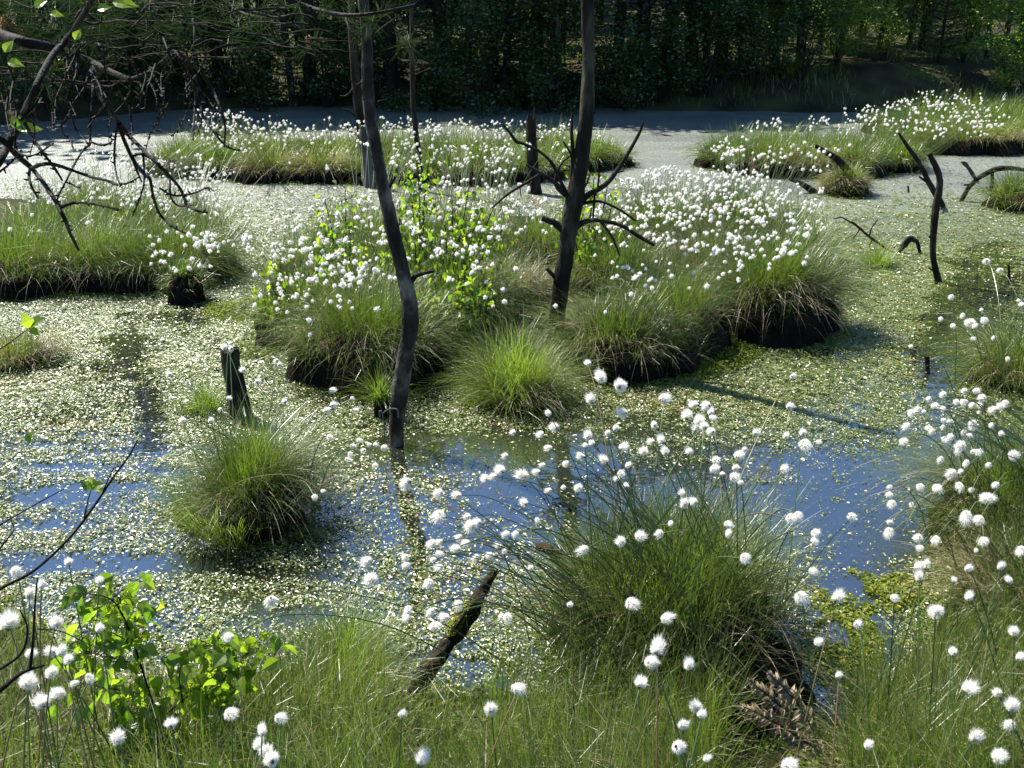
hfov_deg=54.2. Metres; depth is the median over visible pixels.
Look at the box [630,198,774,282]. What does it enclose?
grass tussock
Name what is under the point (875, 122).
grass tussock
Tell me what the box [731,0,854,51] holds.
birch tree
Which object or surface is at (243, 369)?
cotton flower
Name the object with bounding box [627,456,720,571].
cotton flower
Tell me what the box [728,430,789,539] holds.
cotton flower
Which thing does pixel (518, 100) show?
shrub
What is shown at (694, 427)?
cotton flower
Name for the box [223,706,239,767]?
cotton flower
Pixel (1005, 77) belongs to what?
shrub
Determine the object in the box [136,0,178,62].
pine tree
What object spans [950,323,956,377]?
cotton flower
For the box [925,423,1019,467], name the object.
cotton flower
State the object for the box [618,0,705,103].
shrub
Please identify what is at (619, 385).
cotton flower
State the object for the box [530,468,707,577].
cotton flower
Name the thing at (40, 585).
cotton flower
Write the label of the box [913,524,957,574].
cotton flower
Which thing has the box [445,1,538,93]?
pine tree
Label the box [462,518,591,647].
cotton flower
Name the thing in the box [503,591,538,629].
cotton flower
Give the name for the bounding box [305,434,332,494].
cotton flower
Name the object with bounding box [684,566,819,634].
cotton flower
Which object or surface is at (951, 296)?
cotton flower
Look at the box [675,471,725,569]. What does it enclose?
cotton flower
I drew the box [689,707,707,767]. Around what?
cotton flower
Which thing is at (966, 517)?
cotton flower
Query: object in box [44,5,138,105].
shrub
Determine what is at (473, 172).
grass tussock
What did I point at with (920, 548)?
cotton flower
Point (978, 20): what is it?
pine tree
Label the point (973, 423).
cotton flower
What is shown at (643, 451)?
cotton flower
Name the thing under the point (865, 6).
birch tree
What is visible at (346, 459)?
cotton flower
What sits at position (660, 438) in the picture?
cotton flower
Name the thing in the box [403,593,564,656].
cotton flower
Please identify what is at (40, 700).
cotton flower
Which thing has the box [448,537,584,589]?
cotton flower
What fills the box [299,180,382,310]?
birch sapling
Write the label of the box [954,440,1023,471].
cotton flower
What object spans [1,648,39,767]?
cotton flower
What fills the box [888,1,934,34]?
pine tree
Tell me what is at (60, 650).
cotton flower
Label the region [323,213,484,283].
grass tussock
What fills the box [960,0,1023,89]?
birch tree
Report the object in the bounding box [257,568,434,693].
grass tuft
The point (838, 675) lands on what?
cotton flower
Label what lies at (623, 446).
cotton flower
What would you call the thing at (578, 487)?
cotton flower
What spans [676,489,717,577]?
cotton flower
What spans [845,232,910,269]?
grass tuft
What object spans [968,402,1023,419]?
cotton flower
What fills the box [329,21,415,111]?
shrub
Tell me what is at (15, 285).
grass tussock
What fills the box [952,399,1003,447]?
cotton flower
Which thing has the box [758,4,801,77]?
shrub
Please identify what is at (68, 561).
cotton flower
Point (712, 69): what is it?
shrub
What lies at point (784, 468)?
cotton flower
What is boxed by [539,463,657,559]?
cotton flower
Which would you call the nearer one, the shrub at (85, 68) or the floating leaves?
the floating leaves
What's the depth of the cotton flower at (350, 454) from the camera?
3.72 m
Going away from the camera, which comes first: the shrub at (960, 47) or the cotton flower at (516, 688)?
the cotton flower at (516, 688)
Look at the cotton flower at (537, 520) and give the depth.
2.73 m
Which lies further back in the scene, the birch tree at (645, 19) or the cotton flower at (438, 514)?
the birch tree at (645, 19)
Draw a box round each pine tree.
[0,1,64,70]
[21,0,117,80]
[87,1,197,89]
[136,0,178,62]
[155,0,267,95]
[202,0,301,78]
[204,0,347,102]
[289,0,419,67]
[317,0,448,93]
[379,0,447,68]
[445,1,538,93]
[452,0,606,63]
[549,0,660,76]
[567,0,712,67]
[653,0,740,70]
[661,0,717,75]
[715,0,771,71]
[839,0,909,37]
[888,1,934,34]
[901,0,935,51]
[959,0,1006,38]
[998,6,1023,49]
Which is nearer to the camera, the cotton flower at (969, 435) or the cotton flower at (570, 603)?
the cotton flower at (570, 603)
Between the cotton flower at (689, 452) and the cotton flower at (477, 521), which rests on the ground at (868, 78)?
the cotton flower at (689, 452)
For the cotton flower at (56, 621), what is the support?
on the ground at (868, 78)
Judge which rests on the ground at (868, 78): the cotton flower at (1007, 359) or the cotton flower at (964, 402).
the cotton flower at (1007, 359)
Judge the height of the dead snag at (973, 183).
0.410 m
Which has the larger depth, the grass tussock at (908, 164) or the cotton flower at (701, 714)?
the grass tussock at (908, 164)
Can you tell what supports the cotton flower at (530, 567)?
on the ground at (868, 78)
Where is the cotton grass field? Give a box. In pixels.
[3,89,1021,381]
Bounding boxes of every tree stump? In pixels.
[215,346,252,423]
[359,124,375,188]
[526,107,542,194]
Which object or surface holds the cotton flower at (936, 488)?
on the grass tussock at (944, 504)
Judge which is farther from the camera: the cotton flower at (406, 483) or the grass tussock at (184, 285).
the grass tussock at (184, 285)
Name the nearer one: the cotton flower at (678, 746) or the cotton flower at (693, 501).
the cotton flower at (678, 746)
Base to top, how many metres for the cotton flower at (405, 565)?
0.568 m
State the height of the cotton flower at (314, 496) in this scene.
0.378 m
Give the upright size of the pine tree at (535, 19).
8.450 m
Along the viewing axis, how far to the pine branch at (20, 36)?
1.88 m
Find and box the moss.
[0,155,1023,767]
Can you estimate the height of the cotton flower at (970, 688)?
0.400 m
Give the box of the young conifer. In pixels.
[907,0,982,62]
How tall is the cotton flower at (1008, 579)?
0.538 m
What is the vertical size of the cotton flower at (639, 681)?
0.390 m
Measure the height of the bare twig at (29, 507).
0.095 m
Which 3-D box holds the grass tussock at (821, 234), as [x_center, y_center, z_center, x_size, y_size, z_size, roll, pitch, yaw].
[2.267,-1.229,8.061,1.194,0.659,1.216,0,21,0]
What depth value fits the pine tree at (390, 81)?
20.33 m
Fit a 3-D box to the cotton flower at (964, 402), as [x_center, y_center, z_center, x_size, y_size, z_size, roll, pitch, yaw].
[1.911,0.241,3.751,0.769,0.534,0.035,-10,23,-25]
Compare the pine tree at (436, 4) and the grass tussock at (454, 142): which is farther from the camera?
the pine tree at (436, 4)
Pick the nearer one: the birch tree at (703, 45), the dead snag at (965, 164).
the dead snag at (965, 164)
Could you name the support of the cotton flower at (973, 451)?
on the grass tussock at (944, 504)
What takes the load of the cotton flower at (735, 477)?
on the ground at (868, 78)
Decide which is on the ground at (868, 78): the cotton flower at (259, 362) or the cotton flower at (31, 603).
the cotton flower at (31, 603)
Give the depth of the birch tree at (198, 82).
19.26 m
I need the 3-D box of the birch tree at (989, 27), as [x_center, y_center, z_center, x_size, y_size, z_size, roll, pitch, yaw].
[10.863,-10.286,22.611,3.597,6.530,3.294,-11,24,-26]
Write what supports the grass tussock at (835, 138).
on the ground at (868, 78)
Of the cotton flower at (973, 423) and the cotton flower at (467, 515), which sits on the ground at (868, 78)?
the cotton flower at (467, 515)
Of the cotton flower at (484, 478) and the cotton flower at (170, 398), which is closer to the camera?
the cotton flower at (484, 478)
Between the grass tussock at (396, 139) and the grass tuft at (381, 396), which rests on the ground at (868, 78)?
the grass tussock at (396, 139)
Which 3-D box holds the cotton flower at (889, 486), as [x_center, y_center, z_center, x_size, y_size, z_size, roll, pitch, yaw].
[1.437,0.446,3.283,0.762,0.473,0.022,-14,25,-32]
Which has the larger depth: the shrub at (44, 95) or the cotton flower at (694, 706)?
the shrub at (44, 95)
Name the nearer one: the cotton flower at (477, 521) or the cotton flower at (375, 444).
the cotton flower at (477, 521)
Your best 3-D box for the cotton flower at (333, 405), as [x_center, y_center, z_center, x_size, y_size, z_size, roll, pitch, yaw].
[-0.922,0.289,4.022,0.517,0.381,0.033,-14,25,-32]
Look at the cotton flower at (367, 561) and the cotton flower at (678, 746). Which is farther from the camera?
the cotton flower at (367, 561)
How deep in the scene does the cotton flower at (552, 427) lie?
3.10 m
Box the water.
[0,106,1023,718]
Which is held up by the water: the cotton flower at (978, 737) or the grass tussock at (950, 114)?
the grass tussock at (950, 114)
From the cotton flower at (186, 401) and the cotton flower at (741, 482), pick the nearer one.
the cotton flower at (741, 482)
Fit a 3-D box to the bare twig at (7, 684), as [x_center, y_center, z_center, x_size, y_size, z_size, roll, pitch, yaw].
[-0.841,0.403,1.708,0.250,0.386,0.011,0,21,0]
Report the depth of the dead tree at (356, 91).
12.20 m
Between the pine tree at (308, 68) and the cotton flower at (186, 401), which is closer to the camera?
the cotton flower at (186, 401)
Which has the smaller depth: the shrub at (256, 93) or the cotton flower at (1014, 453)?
the cotton flower at (1014, 453)
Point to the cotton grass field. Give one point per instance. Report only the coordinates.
(671, 215)
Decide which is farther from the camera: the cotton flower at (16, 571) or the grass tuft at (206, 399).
the grass tuft at (206, 399)
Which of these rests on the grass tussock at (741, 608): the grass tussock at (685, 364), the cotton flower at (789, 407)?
the cotton flower at (789, 407)
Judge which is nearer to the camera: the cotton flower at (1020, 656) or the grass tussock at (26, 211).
the cotton flower at (1020, 656)
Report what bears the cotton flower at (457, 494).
on the ground at (868, 78)
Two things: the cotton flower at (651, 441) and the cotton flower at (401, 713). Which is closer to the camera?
the cotton flower at (401, 713)
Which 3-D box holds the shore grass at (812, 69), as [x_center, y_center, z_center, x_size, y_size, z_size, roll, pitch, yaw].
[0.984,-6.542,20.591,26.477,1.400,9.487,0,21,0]
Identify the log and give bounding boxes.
[407,567,498,703]
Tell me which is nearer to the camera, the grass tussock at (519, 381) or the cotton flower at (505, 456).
the cotton flower at (505, 456)
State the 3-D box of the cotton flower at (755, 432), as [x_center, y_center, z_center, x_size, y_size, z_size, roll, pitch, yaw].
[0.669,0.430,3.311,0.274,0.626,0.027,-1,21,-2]
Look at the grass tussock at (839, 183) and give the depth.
10.88 m
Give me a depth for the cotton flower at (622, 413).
3.37 m
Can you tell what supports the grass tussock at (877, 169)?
on the ground at (868, 78)
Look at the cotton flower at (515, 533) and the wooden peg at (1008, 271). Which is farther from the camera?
the wooden peg at (1008, 271)
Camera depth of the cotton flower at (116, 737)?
1.76 m
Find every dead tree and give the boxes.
[340,0,364,156]
[350,0,433,446]
[409,0,430,191]
[492,0,654,341]
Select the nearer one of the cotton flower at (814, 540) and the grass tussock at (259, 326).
the cotton flower at (814, 540)
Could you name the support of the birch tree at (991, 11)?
on the ground at (868, 78)
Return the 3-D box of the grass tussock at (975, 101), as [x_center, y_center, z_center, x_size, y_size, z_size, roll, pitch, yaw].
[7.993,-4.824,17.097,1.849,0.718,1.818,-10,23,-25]
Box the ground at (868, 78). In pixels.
[0,0,1023,767]
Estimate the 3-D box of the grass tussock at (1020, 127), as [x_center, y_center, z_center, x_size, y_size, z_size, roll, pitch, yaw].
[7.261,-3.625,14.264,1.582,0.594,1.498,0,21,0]
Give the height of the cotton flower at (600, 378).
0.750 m
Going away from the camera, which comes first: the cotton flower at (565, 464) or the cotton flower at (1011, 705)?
the cotton flower at (1011, 705)
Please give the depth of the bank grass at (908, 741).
2.58 m
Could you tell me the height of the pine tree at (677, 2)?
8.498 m
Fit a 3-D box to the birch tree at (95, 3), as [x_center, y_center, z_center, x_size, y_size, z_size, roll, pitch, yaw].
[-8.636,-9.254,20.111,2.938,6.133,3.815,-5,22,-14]
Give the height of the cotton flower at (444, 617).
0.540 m
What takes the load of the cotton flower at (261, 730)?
on the ground at (868, 78)
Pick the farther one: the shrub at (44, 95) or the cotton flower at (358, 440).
the shrub at (44, 95)
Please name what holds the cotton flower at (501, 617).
on the grass tussock at (741, 608)
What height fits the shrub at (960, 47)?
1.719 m
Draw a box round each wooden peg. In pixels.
[925,355,929,373]
[1007,264,1010,282]
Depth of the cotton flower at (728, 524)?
2.75 m
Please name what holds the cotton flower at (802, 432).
on the grass tussock at (741, 608)
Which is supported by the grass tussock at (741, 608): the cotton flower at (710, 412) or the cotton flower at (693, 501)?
the cotton flower at (710, 412)
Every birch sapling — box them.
[46,572,297,764]
[254,258,337,338]
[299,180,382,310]
[351,202,420,299]
[376,151,459,290]
[414,181,529,294]
[416,258,501,354]
[534,166,636,280]
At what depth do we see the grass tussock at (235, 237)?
7.78 m
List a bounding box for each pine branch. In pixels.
[0,0,221,250]
[0,0,368,233]
[218,0,423,68]
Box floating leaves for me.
[0,176,1023,742]
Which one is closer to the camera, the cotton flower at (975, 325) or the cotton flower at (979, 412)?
the cotton flower at (979, 412)
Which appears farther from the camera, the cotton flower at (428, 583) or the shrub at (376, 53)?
the shrub at (376, 53)
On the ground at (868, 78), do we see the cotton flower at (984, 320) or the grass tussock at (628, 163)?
the grass tussock at (628, 163)
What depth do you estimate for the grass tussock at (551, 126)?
13.25 m
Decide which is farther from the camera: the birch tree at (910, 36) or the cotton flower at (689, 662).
the birch tree at (910, 36)
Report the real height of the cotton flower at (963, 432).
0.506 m
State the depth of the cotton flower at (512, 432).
3.05 m
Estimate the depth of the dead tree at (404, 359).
4.46 m
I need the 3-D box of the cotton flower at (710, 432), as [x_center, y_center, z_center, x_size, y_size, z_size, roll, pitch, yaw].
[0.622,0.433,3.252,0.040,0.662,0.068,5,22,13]
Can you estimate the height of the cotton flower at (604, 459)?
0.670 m
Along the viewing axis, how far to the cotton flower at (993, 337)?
4.89 m
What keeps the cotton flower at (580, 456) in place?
on the ground at (868, 78)
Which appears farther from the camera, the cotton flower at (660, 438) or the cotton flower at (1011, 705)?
the cotton flower at (660, 438)
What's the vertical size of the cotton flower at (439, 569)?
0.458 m
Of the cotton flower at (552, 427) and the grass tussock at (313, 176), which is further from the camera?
the grass tussock at (313, 176)
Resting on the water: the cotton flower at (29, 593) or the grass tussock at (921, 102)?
the grass tussock at (921, 102)
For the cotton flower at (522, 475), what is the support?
on the ground at (868, 78)
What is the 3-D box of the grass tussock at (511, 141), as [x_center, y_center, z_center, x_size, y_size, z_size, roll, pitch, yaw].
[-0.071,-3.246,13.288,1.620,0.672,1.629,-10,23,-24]
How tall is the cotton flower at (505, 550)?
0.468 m
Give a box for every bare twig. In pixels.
[0,312,46,348]
[0,429,34,467]
[0,440,137,590]
[0,489,63,525]
[0,520,96,692]
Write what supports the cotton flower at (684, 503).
on the ground at (868, 78)
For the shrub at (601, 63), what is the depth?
19.38 m
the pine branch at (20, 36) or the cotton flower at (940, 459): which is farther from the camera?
the cotton flower at (940, 459)
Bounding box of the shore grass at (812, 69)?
[0,33,1023,115]
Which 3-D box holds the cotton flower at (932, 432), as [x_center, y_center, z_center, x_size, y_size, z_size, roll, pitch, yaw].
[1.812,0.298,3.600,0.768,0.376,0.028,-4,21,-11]
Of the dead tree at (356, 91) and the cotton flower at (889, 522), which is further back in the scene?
the dead tree at (356, 91)
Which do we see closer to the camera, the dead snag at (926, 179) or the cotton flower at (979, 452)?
the cotton flower at (979, 452)
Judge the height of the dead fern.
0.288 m
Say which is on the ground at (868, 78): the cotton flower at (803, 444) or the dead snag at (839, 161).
the cotton flower at (803, 444)
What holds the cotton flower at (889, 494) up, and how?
on the grass tussock at (993, 560)
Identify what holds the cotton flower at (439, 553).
on the ground at (868, 78)
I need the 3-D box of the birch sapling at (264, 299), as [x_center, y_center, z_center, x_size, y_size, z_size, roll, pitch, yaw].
[-1.343,-0.510,6.220,0.610,0.589,0.508,18,27,39]
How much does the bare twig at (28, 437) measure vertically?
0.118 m
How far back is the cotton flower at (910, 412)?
3.69 m
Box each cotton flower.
[0,604,52,767]
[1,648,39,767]
[10,565,52,766]
[18,672,42,767]
[24,585,34,767]
[27,600,56,758]
[31,689,55,767]
[37,576,45,756]
[37,611,63,767]
[41,643,118,763]
[42,665,58,767]
[46,685,65,767]
[54,643,88,767]
[59,672,94,763]
[62,651,94,767]
[64,556,102,749]
[70,680,106,767]
[93,575,103,766]
[94,622,120,767]
[108,726,127,767]
[164,715,180,767]
[165,369,237,454]
[169,396,210,504]
[178,417,254,459]
[185,399,260,451]
[199,474,325,508]
[208,378,260,522]
[208,417,221,474]
[216,407,358,517]
[218,407,261,457]
[220,342,255,432]
[221,613,462,661]
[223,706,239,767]
[225,341,232,433]
[226,394,233,486]
[227,345,234,434]
[236,452,350,491]
[239,367,315,491]
[249,400,337,481]
[252,736,265,767]
[256,387,336,459]
[256,408,329,502]
[256,741,272,767]
[257,720,266,767]
[258,361,286,439]
[259,362,282,518]
[263,748,278,767]
[264,590,517,671]
[271,448,365,517]
[273,358,305,483]
[273,461,378,524]
[274,710,288,767]
[275,480,318,509]
[280,445,387,521]
[281,397,286,492]
[281,434,378,453]
[284,436,363,459]
[296,442,370,481]
[296,443,356,514]
[299,396,354,455]
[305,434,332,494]
[318,450,353,496]
[359,549,555,605]
[363,569,565,648]
[397,708,407,767]
[398,476,592,673]
[401,552,605,630]
[401,562,597,670]
[402,598,570,645]
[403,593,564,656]
[415,745,430,767]
[420,568,577,607]
[424,602,636,676]
[425,538,603,605]
[428,606,595,653]
[429,550,583,611]
[431,509,581,604]
[432,488,580,614]
[433,563,554,628]
[434,537,596,603]
[435,550,593,641]
[437,604,643,667]
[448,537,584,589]
[451,490,582,560]
[453,593,622,638]
[454,534,644,654]
[459,536,585,583]
[462,513,583,570]
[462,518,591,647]
[469,545,609,577]
[472,516,552,617]
[479,474,669,586]
[483,698,497,767]
[485,552,597,607]
[487,472,683,593]
[487,682,527,766]
[492,464,680,601]
[492,541,529,641]
[498,593,592,627]
[500,452,637,624]
[501,529,660,596]
[501,548,628,636]
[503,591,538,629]
[509,428,582,585]
[510,528,625,593]
[513,466,587,575]
[519,496,643,609]
[528,557,596,631]
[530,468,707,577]
[534,430,693,560]
[534,517,679,593]
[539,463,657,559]
[543,487,667,535]
[544,445,703,597]
[545,410,608,549]
[547,421,695,583]
[561,460,695,572]
[561,484,730,615]
[566,600,574,754]
[573,538,677,575]
[574,482,647,570]
[576,451,642,549]
[580,415,715,648]
[582,429,663,587]
[582,442,593,590]
[583,359,625,579]
[583,390,642,511]
[584,368,606,576]
[588,440,637,521]
[591,424,620,575]
[598,452,697,641]
[600,553,752,650]
[600,596,641,767]
[604,428,625,539]
[605,441,629,583]
[609,520,673,602]
[610,446,648,568]
[613,377,659,513]
[613,407,732,559]
[613,474,656,572]
[614,534,710,639]
[617,470,713,669]
[621,673,648,766]
[622,530,647,647]
[623,482,649,612]
[625,461,644,586]
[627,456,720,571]
[629,464,720,570]
[634,611,676,753]
[635,528,820,648]
[636,520,734,617]
[643,529,732,651]
[644,654,688,766]
[646,437,710,583]
[647,393,671,542]
[650,463,788,565]
[650,635,665,767]
[651,420,741,591]
[653,529,754,603]
[655,656,694,763]
[656,432,752,599]
[657,449,746,585]
[660,445,700,545]
[662,512,796,567]
[671,740,688,767]
[672,496,688,583]
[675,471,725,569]
[675,471,740,638]
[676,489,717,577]
[676,718,691,767]
[678,447,692,555]
[681,407,706,522]
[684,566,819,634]
[686,400,740,553]
[688,422,698,518]
[688,495,717,569]
[689,698,703,767]
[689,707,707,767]
[693,411,704,535]
[693,419,709,579]
[694,439,813,534]
[699,426,714,532]
[699,753,710,767]
[700,400,740,564]
[705,428,761,518]
[706,405,727,583]
[711,439,820,566]
[720,446,746,571]
[721,373,796,527]
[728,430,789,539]
[730,508,802,568]
[732,464,739,587]
[733,530,819,582]
[738,479,746,552]
[749,512,855,663]
[755,402,794,610]
[765,528,799,598]
[771,636,823,766]
[781,427,805,639]
[781,753,798,767]
[794,591,816,766]
[795,589,846,758]
[831,671,842,767]
[853,619,869,767]
[859,738,873,767]
[874,560,924,698]
[881,559,930,721]
[882,516,978,560]
[883,593,898,754]
[885,494,970,558]
[886,486,932,560]
[886,508,949,558]
[887,478,995,541]
[899,421,1022,493]
[899,434,960,481]
[907,409,1023,455]
[908,343,958,404]
[909,491,973,545]
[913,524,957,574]
[913,569,924,756]
[914,406,1013,436]
[915,527,1004,561]
[916,476,977,533]
[922,409,986,483]
[925,396,1023,431]
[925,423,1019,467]
[926,604,943,722]
[928,425,1023,443]
[930,517,984,545]
[931,401,1001,445]
[932,477,1001,533]
[932,575,957,693]
[933,457,963,504]
[936,449,983,492]
[936,678,980,766]
[938,317,991,379]
[938,391,1022,422]
[938,406,966,470]
[940,646,956,764]
[941,416,1023,441]
[941,420,1021,443]
[942,431,1023,475]
[944,459,1023,480]
[946,417,963,490]
[947,428,953,467]
[948,294,981,360]
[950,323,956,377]
[950,574,1012,720]
[951,426,966,467]
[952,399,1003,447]
[953,438,1023,479]
[953,455,992,500]
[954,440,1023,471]
[954,474,972,524]
[956,727,986,767]
[958,388,1023,474]
[958,501,991,546]
[958,522,989,557]
[960,313,982,363]
[960,398,1023,422]
[962,452,1023,467]
[963,318,1023,333]
[964,564,1001,681]
[964,589,1016,762]
[965,560,1005,697]
[966,425,1003,455]
[967,651,1023,764]
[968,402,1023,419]
[968,420,993,472]
[968,474,991,503]
[970,336,993,385]
[970,443,977,496]
[971,323,1023,352]
[972,386,980,468]
[973,498,1016,533]
[974,528,980,556]
[975,449,991,520]
[976,402,1023,442]
[976,411,1016,481]
[977,394,986,467]
[977,480,1023,504]
[979,316,1002,380]
[981,258,1002,338]
[987,406,1023,414]
[988,422,1023,445]
[990,686,1023,753]
[991,333,1003,386]
[991,472,1023,493]
[991,747,1010,767]
[996,268,1023,317]
[996,402,1021,410]
[997,430,1003,502]
[999,719,1023,745]
[1000,399,1023,407]
[1001,354,1009,401]
[1003,696,1022,767]
[1007,624,1019,748]
[1008,449,1022,461]
[1014,545,1023,557]
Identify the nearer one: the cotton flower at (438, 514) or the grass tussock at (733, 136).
the cotton flower at (438, 514)
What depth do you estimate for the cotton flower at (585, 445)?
3.01 m
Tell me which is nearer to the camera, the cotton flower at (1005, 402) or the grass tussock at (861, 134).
the cotton flower at (1005, 402)
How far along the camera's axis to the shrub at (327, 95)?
19.56 m
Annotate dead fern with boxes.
[739,671,823,757]
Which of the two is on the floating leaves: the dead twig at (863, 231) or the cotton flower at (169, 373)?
the dead twig at (863, 231)
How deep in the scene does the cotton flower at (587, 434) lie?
3.08 m
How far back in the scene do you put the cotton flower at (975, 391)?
3.85 m
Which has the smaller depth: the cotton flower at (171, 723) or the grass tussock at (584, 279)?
the cotton flower at (171, 723)
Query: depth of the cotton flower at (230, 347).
4.39 m
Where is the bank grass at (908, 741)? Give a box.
[0,465,1023,767]
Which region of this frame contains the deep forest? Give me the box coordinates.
[0,0,964,55]
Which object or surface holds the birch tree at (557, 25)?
on the ground at (868, 78)
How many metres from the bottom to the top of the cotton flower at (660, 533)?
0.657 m
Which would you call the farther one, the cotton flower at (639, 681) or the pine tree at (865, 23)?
the pine tree at (865, 23)
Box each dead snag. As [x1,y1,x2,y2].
[788,177,817,193]
[815,144,854,176]
[896,236,921,252]
[898,133,945,207]
[927,152,942,282]
[958,166,1023,201]
[961,161,978,183]
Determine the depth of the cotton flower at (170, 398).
4.08 m
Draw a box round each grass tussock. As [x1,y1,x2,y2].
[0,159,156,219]
[0,177,139,245]
[0,198,139,305]
[0,300,86,375]
[3,196,185,296]
[21,162,219,239]
[75,187,258,294]
[120,125,244,181]
[123,375,369,590]
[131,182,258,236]
[136,196,268,272]
[146,247,221,306]
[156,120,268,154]
[165,135,259,179]
[209,240,495,402]
[211,247,395,352]
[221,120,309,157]
[221,134,310,184]
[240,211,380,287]
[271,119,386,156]
[273,133,361,184]
[287,174,424,251]
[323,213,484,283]
[330,141,423,185]
[341,116,439,155]
[363,221,550,340]
[384,133,473,184]
[396,112,508,156]
[398,181,530,248]
[418,308,624,433]
[433,135,540,186]
[442,243,582,316]
[457,118,553,156]
[462,422,876,758]
[480,193,611,265]
[481,133,570,182]
[488,118,615,152]
[510,119,625,172]
[510,259,709,392]
[540,209,707,295]
[557,131,643,169]
[587,171,724,252]
[588,236,766,360]
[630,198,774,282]
[640,315,726,379]
[670,196,914,350]
[674,168,817,240]
[681,121,783,170]
[694,121,792,151]
[713,119,824,177]
[734,114,846,150]
[734,199,869,267]
[755,132,861,178]
[798,118,885,150]
[804,132,903,178]
[809,157,878,199]
[832,116,934,156]
[835,373,1023,565]
[845,123,940,172]
[851,96,960,133]
[869,111,969,154]
[875,486,1023,655]
[880,85,985,114]
[892,97,995,124]
[908,110,1016,154]
[909,284,1023,400]
[932,97,1022,127]
[939,90,1023,115]
[945,105,1023,154]
[957,147,1023,214]
[963,95,1023,128]
[984,90,1023,112]
[984,110,1023,152]
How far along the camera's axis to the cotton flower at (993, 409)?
3.50 m
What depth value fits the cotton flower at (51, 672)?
1.90 m
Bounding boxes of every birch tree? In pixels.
[46,0,148,62]
[106,0,293,101]
[199,0,347,106]
[355,0,414,54]
[397,0,577,107]
[417,0,597,102]
[471,0,661,107]
[574,0,710,81]
[627,0,777,75]
[675,0,816,67]
[713,0,857,75]
[716,0,891,76]
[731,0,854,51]
[760,0,832,53]
[790,0,895,62]
[815,0,929,53]
[857,0,966,52]
[899,0,1023,61]
[932,0,1023,71]
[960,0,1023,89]
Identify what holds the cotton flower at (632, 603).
on the ground at (868, 78)
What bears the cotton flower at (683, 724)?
on the ground at (868, 78)
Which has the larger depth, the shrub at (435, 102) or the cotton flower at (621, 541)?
the shrub at (435, 102)
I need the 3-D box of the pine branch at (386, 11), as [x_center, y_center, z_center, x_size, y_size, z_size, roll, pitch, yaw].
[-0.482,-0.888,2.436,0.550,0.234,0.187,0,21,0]
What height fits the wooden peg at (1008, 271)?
0.172 m
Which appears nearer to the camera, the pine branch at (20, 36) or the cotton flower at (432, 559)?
the pine branch at (20, 36)
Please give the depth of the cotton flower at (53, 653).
2.19 m
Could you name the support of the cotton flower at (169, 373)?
on the grass tussock at (237, 520)
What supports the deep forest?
on the ground at (868, 78)
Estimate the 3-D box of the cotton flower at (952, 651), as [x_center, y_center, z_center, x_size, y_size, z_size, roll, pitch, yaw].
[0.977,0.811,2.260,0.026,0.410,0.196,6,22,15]
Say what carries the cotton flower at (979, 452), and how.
on the grass tussock at (944, 504)
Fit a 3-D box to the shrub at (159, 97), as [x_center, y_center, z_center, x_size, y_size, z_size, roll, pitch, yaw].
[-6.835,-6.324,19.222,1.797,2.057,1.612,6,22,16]
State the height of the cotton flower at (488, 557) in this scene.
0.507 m
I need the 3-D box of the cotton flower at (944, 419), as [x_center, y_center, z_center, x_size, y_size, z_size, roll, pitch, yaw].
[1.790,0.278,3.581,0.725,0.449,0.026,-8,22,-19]
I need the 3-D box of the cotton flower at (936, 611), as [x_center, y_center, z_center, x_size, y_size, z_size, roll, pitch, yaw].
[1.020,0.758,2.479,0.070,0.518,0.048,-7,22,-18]
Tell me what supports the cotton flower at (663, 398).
on the ground at (868, 78)
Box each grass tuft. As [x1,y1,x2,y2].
[147,358,258,428]
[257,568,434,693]
[336,358,424,418]
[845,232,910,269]
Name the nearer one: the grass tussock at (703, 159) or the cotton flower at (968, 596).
the cotton flower at (968, 596)
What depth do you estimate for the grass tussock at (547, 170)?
11.87 m
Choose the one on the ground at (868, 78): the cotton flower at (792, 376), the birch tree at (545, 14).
the birch tree at (545, 14)
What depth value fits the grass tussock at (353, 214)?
8.16 m
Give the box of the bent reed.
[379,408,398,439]
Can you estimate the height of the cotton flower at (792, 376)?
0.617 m
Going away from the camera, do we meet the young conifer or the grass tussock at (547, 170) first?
the grass tussock at (547, 170)
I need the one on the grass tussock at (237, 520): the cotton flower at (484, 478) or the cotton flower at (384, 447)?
the cotton flower at (384, 447)
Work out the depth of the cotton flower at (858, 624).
2.39 m
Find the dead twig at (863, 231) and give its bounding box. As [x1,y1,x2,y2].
[834,217,888,249]
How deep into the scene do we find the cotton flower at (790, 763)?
1.78 m
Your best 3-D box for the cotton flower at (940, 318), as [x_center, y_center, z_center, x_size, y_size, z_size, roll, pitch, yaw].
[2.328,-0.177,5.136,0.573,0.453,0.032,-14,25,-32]
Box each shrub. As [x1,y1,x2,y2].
[0,0,75,109]
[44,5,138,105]
[100,0,210,103]
[178,4,265,98]
[221,18,311,111]
[295,15,361,107]
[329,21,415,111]
[385,22,478,113]
[424,18,521,118]
[489,16,576,109]
[506,27,579,114]
[553,26,635,108]
[597,17,678,112]
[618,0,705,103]
[652,0,765,98]
[715,0,809,88]
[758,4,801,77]
[768,0,855,81]
[821,0,880,64]
[859,0,924,60]
[924,0,998,63]
[984,21,1023,95]
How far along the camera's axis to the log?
3.01 m
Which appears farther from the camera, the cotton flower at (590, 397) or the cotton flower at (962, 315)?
the cotton flower at (962, 315)

